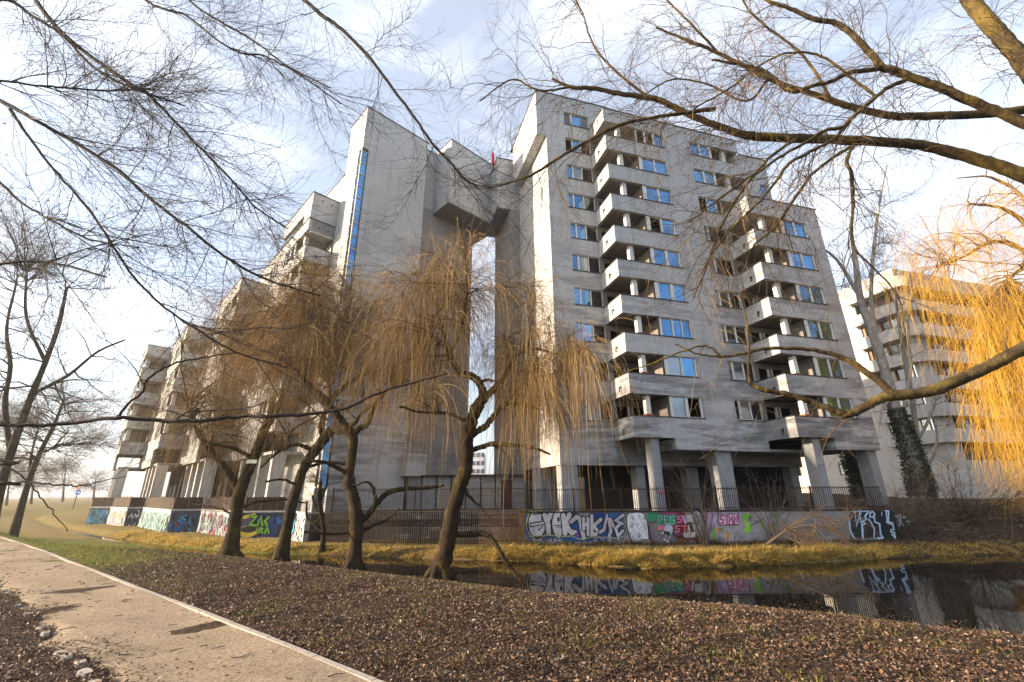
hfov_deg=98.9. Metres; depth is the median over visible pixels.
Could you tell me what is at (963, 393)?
window
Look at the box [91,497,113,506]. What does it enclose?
sheet fence
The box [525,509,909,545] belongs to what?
retaining wall
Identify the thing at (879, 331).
window
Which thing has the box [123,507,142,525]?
graffiti wall
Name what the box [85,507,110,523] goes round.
graffiti wall
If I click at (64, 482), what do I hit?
distant tree
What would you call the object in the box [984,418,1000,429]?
window
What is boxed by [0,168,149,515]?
bare tree
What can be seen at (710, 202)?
window
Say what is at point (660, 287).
window
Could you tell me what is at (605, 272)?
apartment building
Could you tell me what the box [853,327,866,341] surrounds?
window
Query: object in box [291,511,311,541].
graffiti wall
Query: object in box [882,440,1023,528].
brushwood
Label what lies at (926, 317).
window
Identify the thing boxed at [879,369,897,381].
window
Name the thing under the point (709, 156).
window
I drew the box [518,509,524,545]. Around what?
wall pier
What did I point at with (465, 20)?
sky
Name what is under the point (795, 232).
window
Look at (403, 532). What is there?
palisade fence
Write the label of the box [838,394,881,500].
ivy tree
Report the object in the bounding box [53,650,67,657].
kerb stone
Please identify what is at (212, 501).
sheet fence
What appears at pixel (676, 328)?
window
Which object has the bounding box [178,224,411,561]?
willow tree
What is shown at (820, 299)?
window
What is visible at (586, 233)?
window
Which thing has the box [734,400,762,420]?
window
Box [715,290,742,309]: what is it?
window
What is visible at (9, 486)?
distant tree
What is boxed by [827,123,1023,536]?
golden willow
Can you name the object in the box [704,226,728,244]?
window
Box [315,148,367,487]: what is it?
stair window
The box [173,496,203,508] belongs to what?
sheet fence
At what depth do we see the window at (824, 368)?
30.78 m
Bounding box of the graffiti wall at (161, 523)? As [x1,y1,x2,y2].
[137,507,171,531]
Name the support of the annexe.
on the terrace
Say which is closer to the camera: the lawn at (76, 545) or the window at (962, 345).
the lawn at (76, 545)
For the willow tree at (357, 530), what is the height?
16.838 m
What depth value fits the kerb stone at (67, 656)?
4.46 m
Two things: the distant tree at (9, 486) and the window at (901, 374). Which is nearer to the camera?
the window at (901, 374)
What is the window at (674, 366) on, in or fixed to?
in the apartment building at (605, 272)
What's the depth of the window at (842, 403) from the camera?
29.92 m
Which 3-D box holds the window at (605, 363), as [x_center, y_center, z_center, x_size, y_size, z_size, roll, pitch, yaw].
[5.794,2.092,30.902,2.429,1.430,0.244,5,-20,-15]
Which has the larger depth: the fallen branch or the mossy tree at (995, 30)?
the fallen branch
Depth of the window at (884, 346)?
52.12 m
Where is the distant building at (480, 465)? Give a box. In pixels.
[472,452,485,473]
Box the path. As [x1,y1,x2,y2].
[0,537,368,681]
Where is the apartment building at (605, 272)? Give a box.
[105,90,888,511]
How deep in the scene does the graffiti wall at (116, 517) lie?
41.80 m
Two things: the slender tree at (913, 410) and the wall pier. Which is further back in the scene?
the slender tree at (913, 410)
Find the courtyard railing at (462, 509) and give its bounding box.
[331,486,524,512]
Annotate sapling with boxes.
[303,466,335,553]
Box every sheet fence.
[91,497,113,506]
[112,497,130,506]
[129,497,145,506]
[145,497,174,508]
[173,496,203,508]
[203,496,245,510]
[244,496,285,510]
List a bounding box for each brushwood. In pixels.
[483,517,538,545]
[522,526,566,547]
[829,462,992,551]
[852,463,1023,539]
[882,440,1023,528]
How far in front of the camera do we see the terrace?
28.19 m
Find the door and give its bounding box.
[501,480,511,508]
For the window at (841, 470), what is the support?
in the neighbour building at (888, 452)
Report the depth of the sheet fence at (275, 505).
29.28 m
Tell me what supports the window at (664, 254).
in the apartment building at (605, 272)
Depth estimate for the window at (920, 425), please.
47.96 m
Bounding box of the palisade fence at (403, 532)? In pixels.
[326,511,518,544]
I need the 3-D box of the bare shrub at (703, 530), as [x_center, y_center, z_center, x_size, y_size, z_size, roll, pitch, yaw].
[9.842,7.939,23.360,6.214,5.346,6.555,0,-19,0]
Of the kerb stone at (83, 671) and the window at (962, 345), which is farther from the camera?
the window at (962, 345)
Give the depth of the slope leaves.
23.38 m
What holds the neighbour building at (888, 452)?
on the ground at (39, 521)
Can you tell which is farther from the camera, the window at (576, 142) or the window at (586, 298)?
the window at (576, 142)
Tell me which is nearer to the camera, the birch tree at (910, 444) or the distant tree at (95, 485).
the birch tree at (910, 444)
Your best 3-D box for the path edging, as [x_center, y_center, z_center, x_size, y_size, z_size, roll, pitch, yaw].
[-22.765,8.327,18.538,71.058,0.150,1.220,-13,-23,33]
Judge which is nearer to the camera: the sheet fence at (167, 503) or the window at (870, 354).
the sheet fence at (167, 503)
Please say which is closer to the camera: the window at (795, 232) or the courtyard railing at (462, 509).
the courtyard railing at (462, 509)
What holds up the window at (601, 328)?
in the apartment building at (605, 272)
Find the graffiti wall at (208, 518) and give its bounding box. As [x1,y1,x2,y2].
[197,509,229,535]
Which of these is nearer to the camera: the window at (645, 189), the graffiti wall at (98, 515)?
the window at (645, 189)
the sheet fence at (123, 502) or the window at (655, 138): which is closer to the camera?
the window at (655, 138)
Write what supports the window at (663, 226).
in the apartment building at (605, 272)
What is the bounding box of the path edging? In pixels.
[0,536,384,681]
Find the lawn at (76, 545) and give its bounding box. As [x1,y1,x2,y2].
[4,534,317,599]
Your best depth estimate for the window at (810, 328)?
31.68 m
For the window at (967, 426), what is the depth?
47.53 m
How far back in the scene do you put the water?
15.20 m
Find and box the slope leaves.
[790,500,1023,559]
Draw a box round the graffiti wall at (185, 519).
[167,509,201,531]
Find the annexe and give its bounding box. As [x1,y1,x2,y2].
[405,474,525,508]
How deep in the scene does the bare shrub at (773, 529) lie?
22.80 m
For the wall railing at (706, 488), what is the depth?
23.89 m
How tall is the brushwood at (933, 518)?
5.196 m
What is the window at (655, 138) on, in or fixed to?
in the apartment building at (605, 272)
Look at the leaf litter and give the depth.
5.13 m
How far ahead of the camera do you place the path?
5.24 m
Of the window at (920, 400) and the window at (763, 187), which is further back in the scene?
the window at (920, 400)
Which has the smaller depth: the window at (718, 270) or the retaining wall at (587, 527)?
the retaining wall at (587, 527)
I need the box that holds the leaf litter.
[0,547,1023,681]
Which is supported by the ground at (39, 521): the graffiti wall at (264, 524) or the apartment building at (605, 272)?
the graffiti wall at (264, 524)
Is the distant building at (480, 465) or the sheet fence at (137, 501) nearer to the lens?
the sheet fence at (137, 501)
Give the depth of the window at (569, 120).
38.39 m
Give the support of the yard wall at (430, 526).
on the ground at (39, 521)
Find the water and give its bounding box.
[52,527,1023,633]
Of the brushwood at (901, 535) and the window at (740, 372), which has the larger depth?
the window at (740, 372)
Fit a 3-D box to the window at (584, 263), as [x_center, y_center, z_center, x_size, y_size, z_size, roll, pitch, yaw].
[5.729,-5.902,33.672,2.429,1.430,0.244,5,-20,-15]
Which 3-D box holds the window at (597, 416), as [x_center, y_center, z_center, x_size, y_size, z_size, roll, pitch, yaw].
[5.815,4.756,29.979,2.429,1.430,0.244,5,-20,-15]
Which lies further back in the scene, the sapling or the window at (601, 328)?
the window at (601, 328)
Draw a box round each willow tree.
[31,233,373,557]
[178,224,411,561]
[191,188,470,571]
[292,184,658,581]
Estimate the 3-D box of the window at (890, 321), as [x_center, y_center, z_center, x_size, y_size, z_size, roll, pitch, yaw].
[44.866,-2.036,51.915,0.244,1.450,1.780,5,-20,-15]
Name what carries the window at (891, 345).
in the neighbour building at (888, 452)
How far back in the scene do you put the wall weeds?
22.88 m
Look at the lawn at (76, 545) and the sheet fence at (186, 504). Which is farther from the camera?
the sheet fence at (186, 504)
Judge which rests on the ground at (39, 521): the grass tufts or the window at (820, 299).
the grass tufts
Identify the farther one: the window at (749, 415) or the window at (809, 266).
the window at (809, 266)
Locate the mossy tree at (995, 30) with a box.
[375,0,1023,480]
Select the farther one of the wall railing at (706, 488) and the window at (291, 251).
the window at (291, 251)
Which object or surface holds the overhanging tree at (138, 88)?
on the ground at (39, 521)
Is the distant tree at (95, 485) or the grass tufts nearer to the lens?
the grass tufts
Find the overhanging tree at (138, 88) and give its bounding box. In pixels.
[0,0,579,531]
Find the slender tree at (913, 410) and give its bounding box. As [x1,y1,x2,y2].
[875,268,992,491]
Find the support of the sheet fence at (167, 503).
on the graffiti wall at (161, 523)
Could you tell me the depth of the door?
33.22 m
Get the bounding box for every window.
[284,244,296,265]
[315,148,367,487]
[564,113,588,129]
[565,138,591,155]
[567,165,593,182]
[569,193,595,211]
[570,223,598,241]
[572,254,600,273]
[574,288,603,307]
[576,323,606,343]
[579,361,609,380]
[581,400,612,420]
[635,130,664,147]
[638,157,669,175]
[642,185,673,204]
[646,216,677,235]
[650,248,681,267]
[654,282,687,302]
[658,318,694,338]
[663,356,700,377]
[668,396,706,418]
[689,142,713,159]
[694,169,719,186]
[698,197,723,214]
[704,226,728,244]
[710,258,735,275]
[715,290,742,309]
[721,325,746,344]
[727,361,756,381]
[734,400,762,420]
[760,185,768,198]
[781,220,809,238]
[786,251,819,270]
[795,284,828,304]
[803,320,838,340]
[812,357,848,378]
[822,397,858,418]
[838,462,846,474]
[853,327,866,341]
[861,350,873,363]
[872,345,890,359]
[876,322,882,332]
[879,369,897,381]
[882,316,897,329]
[889,341,907,355]
[896,365,916,380]
[906,398,924,406]
[918,418,933,430]
[923,314,940,324]
[930,338,948,349]
[939,363,956,375]
[948,318,964,328]
[948,390,967,402]
[957,342,972,352]
[957,417,975,428]
[975,392,993,403]
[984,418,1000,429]
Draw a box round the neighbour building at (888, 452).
[797,268,1023,497]
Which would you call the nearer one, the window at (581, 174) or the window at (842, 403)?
the window at (842, 403)
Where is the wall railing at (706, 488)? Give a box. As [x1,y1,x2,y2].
[525,485,884,511]
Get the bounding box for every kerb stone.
[40,630,49,636]
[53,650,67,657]
[59,653,72,661]
[74,659,85,667]
[76,667,92,678]
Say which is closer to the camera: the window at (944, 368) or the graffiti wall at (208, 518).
the graffiti wall at (208, 518)
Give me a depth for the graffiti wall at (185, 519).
33.45 m
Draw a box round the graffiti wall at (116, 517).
[107,507,127,525]
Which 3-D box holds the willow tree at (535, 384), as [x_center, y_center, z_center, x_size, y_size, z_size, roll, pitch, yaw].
[-1.882,1.163,17.197,13.990,15.329,11.892,0,-19,0]
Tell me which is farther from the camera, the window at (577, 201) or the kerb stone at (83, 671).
the window at (577, 201)
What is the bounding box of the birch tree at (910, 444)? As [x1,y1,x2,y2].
[823,147,961,497]
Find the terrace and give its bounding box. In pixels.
[100,505,888,540]
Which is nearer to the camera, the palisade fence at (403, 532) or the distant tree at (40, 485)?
the palisade fence at (403, 532)
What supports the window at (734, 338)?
in the apartment building at (605, 272)
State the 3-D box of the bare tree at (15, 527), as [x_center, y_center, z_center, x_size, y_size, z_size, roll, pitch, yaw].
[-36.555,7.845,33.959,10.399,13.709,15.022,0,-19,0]
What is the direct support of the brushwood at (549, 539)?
on the ground at (39, 521)
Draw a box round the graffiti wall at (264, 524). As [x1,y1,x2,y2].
[240,511,283,537]
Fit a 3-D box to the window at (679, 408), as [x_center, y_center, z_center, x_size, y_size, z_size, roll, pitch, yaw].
[11.689,4.436,29.191,2.629,1.430,0.244,5,-20,-15]
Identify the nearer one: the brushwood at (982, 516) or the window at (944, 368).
the brushwood at (982, 516)
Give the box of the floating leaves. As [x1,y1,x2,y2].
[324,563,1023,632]
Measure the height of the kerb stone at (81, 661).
0.085 m
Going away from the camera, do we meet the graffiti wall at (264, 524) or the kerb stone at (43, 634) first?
the kerb stone at (43, 634)
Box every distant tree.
[0,449,64,505]
[3,456,74,503]
[35,450,89,501]
[67,464,112,500]
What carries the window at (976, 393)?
in the neighbour building at (888, 452)
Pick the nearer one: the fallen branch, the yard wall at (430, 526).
the fallen branch
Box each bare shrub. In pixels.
[631,441,743,544]
[723,450,824,544]
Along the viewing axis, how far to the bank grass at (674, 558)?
20.13 m
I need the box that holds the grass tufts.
[234,569,1023,681]
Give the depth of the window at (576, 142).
37.45 m
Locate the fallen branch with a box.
[756,492,878,547]
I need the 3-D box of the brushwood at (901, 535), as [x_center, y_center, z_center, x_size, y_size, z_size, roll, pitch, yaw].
[20.875,9.300,24.075,5.756,5.325,7.203,13,-23,-34]
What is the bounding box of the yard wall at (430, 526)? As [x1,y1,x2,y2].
[320,512,517,541]
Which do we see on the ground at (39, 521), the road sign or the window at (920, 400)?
the road sign
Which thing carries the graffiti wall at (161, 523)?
on the ground at (39, 521)
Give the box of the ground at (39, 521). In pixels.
[0,493,1023,681]
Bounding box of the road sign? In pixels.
[72,486,81,508]
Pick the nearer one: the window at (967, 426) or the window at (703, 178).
the window at (703, 178)
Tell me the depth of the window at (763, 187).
38.79 m
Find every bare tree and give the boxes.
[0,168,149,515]
[0,358,146,537]
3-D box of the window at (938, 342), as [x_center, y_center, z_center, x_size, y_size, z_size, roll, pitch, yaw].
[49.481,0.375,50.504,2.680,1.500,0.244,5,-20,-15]
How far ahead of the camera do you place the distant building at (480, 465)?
144.87 m
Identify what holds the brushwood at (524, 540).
on the ground at (39, 521)
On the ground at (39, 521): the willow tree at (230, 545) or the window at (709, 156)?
the willow tree at (230, 545)
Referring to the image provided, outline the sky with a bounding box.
[0,0,1023,496]
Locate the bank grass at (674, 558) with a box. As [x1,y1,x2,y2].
[111,528,1023,568]
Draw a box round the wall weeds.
[526,535,899,545]
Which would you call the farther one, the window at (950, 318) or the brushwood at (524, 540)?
the window at (950, 318)
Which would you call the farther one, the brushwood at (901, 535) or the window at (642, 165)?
the window at (642, 165)

